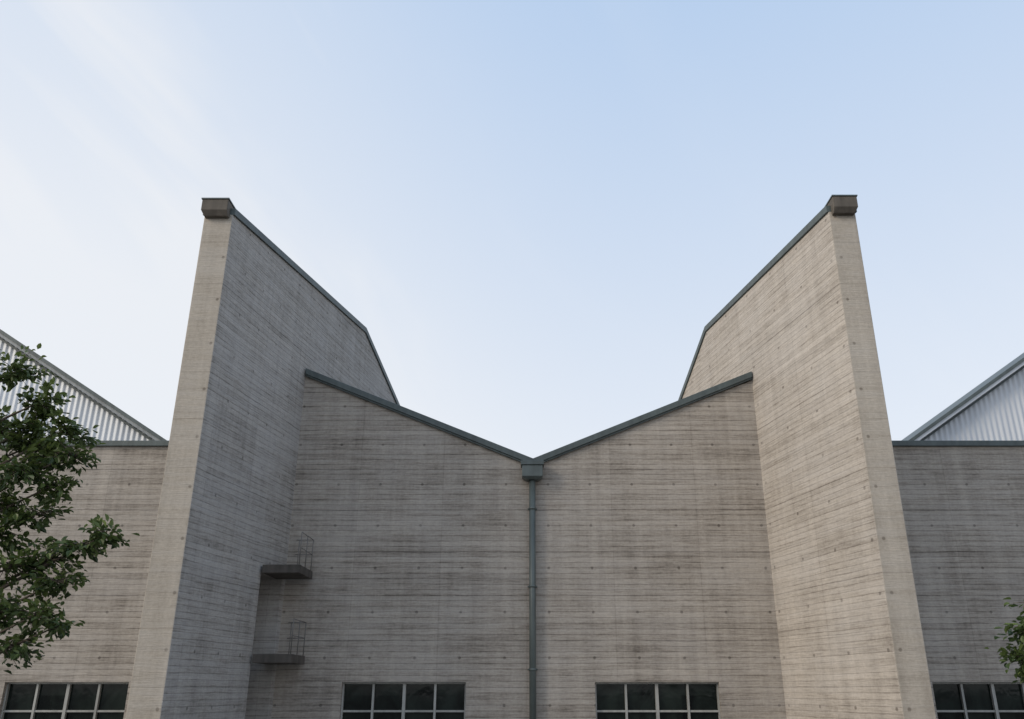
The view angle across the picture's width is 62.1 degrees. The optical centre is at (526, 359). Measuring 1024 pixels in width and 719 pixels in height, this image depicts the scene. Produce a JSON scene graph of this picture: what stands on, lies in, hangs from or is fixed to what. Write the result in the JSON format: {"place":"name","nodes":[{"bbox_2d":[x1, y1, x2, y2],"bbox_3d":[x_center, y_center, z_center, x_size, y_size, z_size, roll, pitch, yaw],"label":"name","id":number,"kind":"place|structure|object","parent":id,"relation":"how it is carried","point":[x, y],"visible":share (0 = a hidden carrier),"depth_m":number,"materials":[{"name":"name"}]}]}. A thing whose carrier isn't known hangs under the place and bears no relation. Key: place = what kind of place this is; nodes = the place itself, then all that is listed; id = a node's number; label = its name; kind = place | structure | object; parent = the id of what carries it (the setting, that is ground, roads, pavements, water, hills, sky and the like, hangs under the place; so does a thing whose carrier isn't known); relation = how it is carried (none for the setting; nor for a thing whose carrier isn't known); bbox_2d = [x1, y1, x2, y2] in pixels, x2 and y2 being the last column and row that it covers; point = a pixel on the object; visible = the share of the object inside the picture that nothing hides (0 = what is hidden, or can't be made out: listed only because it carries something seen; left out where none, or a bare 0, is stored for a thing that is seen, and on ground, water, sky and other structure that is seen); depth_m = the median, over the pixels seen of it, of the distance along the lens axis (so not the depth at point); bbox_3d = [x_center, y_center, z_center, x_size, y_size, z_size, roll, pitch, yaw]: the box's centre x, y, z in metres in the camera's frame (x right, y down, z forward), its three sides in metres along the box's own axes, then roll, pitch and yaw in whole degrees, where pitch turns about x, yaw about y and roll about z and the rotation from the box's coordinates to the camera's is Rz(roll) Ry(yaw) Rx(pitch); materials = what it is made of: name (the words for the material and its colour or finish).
{"place":"outdoors","nodes":[
{"label":"outdoors","id":0,"kind":"place"},
{"bbox_2d":[0,0,1023,457],"label":"sky","id":1,"kind":"structure","parent":0,"point":[535,216],"materials":[{"name":"blue"}]},
{"label":"ground","id":2,"kind":"structure","parent":0,"visible":0},
{"bbox_2d":[0,343,139,673],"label":"deciduous tree","id":3,"kind":"object","parent":2,"relation":"on","point":[46,458],"visible":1,"depth_m":11.99,"materials":[{"name":"green plant"}]},
{"bbox_2d":[0,329,166,440],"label":"corrugated metal shed","id":4,"kind":"structure","parent":2,"relation":"on","point":[89,408],"depth_m":37.74,"materials":[{"name":"silver metal"}]},
{"bbox_2d":[0,447,167,718],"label":"flank wall","id":5,"kind":"structure","parent":2,"relation":"on","point":[122,486],"depth_m":26.40,"materials":[{"name":"grey concrete"}]},
{"bbox_2d":[0,682,128,718],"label":"window frame","id":6,"kind":"object","parent":5,"relation":"on","point":[65,710],"visible":0.89,"depth_m":25.20,"materials":[{"name":"paint"}]},
{"bbox_2d":[4,684,128,718],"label":"glass","id":7,"kind":"object","parent":6,"relation":"in","point":[82,696],"visible":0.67,"depth_m":25.28,"materials":[{"name":"black glass"}]},
{"bbox_2d":[1,441,168,446],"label":"flank coping","id":8,"kind":"object","parent":5,"relation":"on","point":[137,444],"depth_m":27.81,"materials":[{"name":"grey metal"}]},
{"bbox_2d":[125,215,395,718],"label":"wing wall","id":9,"kind":"structure","parent":2,"relation":"on","point":[267,326],"depth_m":23.82,"materials":[{"name":"concrete"}]},
{"bbox_2d":[201,199,233,218],"bbox_3d":[-9.000,-4.280,24.776,0.760,0.500,0.660,0,-21,0],"label":"pier cap","id":10,"kind":"object","parent":9,"relation":"on","point":[215,208],"visible":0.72,"depth_m":24.48,"materials":[{"name":"paint"}]},
{"bbox_2d":[201,198,235,208],"bbox_3d":[-9.000,-4.537,24.866,0.800,0.037,0.680,0,-21,0],"label":"pier cap lid","id":11,"kind":"object","parent":10,"relation":"on","point":[221,198],"visible":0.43,"depth_m":24.55,"materials":[{"name":"grey metal"}]},
{"bbox_2d":[287,619,305,655],"bbox_3d":[-6.928,8.118,24.820,0.544,0.962,1.458,0,-21,0],"label":"platform railing","id":12,"kind":"object","parent":9,"relation":"attached to","point":[290,638],"visible":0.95,"depth_m":25.34,"materials":[{"name":"grey metal"}]},
{"bbox_2d":[203,209,399,404],"bbox_3d":[-6.921,1.129,34.138,0.924,4.875,22.094,-4,-22,10],"label":"wing wall coping","id":13,"kind":"object","parent":9,"relation":"on","point":[252,228],"visible":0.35,"depth_m":29.56,"materials":[{"name":"grey metal"}]},
{"bbox_2d":[295,532,313,569],"bbox_3d":[-6.928,5.816,25.716,0.544,0.962,1.458,0,-21,0],"label":"platform railing","id":14,"kind":"object","parent":9,"relation":"attached to","point":[298,554],"visible":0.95,"depth_m":25.88,"materials":[{"name":"grey metal"}]},
{"bbox_2d":[271,377,786,718],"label":"wall","id":15,"kind":"structure","parent":2,"relation":"on","point":[653,562],"depth_m":26.49,"materials":[{"name":"concrete"}]},
{"bbox_2d":[252,654,304,663],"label":"platform slab","id":16,"kind":"structure","parent":15,"relation":"attached to","point":[277,659],"depth_m":23.90,"materials":[{"name":"grey concrete"}]},
{"bbox_2d":[262,564,312,578],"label":"platform slab","id":17,"kind":"structure","parent":15,"relation":"attached to","point":[287,571],"depth_m":24.83,"materials":[{"name":"grey concrete"}]},
{"bbox_2d":[340,682,465,718],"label":"window frame","id":18,"kind":"object","parent":15,"relation":"on","point":[403,710],"visible":1,"depth_m":25.19,"materials":[{"name":"paint"}]},
{"bbox_2d":[343,684,464,718],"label":"glass","id":19,"kind":"object","parent":18,"relation":"attached to","point":[418,696],"visible":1,"depth_m":25.28,"materials":[{"name":"black glass"}]},
{"bbox_2d":[305,368,751,459],"bbox_3d":[0.055,1.970,28.429,15.050,3.333,0.700,0,-21,0],"label":"valley coping","id":20,"kind":"object","parent":15,"relation":"on","point":[510,452],"visible":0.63,"depth_m":28.10,"materials":[{"name":"paint"}]},
{"bbox_2d":[306,375,751,461],"bbox_3d":[0.055,1.994,28.114,15.040,3.179,0.050,0,-21,0],"label":"valley coping lip","id":21,"kind":"object","parent":20,"relation":"attached to","point":[516,458],"visible":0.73,"depth_m":28.09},
{"bbox_2d":[522,465,542,480],"bbox_3d":[0.170,3.651,27.293,0.660,0.440,0.440,0,-21,0],"label":"rainwater hopper","id":22,"kind":"object","parent":15,"relation":"attached to","point":[532,472],"visible":0.99,"depth_m":27.10,"materials":[{"name":"metal"}]},
{"bbox_2d":[521,460,543,467],"bbox_3d":[0.170,3.372,27.380,0.740,0.135,0.480,0,-21,0],"label":"hopper lid","id":23,"kind":"object","parent":22,"relation":"on","point":[532,462],"visible":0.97,"depth_m":27.15,"materials":[{"name":"paint"}]},
{"bbox_2d":[529,480,536,718],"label":"downpipe","id":24,"kind":"object","parent":15,"relation":"attached to","point":[532,610],"visible":1,"depth_m":25.83,"materials":[{"name":"metal"}]},
{"bbox_2d":[595,682,720,718],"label":"window frame","id":25,"kind":"object","parent":15,"relation":"on","point":[657,710],"visible":1,"depth_m":25.19,"materials":[{"name":"paint"}]},
{"bbox_2d":[596,684,718,718],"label":"glass","id":26,"kind":"object","parent":25,"relation":"attached to","point":[642,696],"visible":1,"depth_m":25.28,"materials":[{"name":"black glass"}]},
{"bbox_2d":[682,212,935,718],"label":"wing wall","id":27,"kind":"structure","parent":2,"relation":"on","point":[792,329],"depth_m":23.82,"materials":[{"name":"concrete"}]},
{"bbox_2d":[678,206,856,399],"bbox_3d":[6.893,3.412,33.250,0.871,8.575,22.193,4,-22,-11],"label":"wing wall coping","id":28,"kind":"object","parent":27,"relation":"on","point":[812,223],"visible":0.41,"depth_m":28.84,"materials":[{"name":"grey metal"}]},
{"bbox_2d":[827,196,857,215],"bbox_3d":[9.190,-4.373,24.813,0.700,0.500,0.660,0,-21,0],"label":"pier cap","id":29,"kind":"object","parent":27,"relation":"on","point":[844,205],"visible":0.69,"depth_m":24.52,"materials":[{"name":"paint"}]},
{"bbox_2d":[825,195,857,205],"bbox_3d":[9.190,-4.630,24.902,0.740,0.037,0.680,0,-21,0],"label":"pier cap lid","id":30,"kind":"object","parent":29,"relation":"on","point":[838,195],"visible":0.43,"depth_m":24.58,"materials":[{"name":"grey metal"}]},
{"bbox_2d":[893,447,1023,718],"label":"flank wall","id":31,"kind":"structure","parent":2,"relation":"on","point":[963,510],"depth_m":26.64,"materials":[{"name":"grey concrete"}]},
{"bbox_2d":[892,441,1023,446],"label":"flank coping","id":32,"kind":"object","parent":31,"relation":"on","point":[957,443],"depth_m":27.80,"materials":[{"name":"grey metal"}]},
{"bbox_2d":[932,682,1023,718],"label":"window frame","id":33,"kind":"object","parent":31,"relation":"on","point":[996,711],"visible":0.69,"depth_m":25.22,"materials":[{"name":"paint"}]},
{"bbox_2d":[932,684,1023,718],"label":"glass","id":34,"kind":"object","parent":33,"relation":"in","point":[978,696],"visible":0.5,"depth_m":25.28,"materials":[{"name":"black glass"}]},
{"bbox_2d":[901,353,1023,440],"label":"corrugated metal shed","id":35,"kind":"structure","parent":2,"relation":"on","point":[985,411],"depth_m":37.62,"materials":[{"name":"silver metal"}]},
{"bbox_2d":[984,597,1023,683],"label":"deciduous tree","id":36,"kind":"object","parent":2,"relation":"on","point":[1015,655],"visible":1,"depth_m":11.48,"materials":[{"name":"green plant"}]}
]}

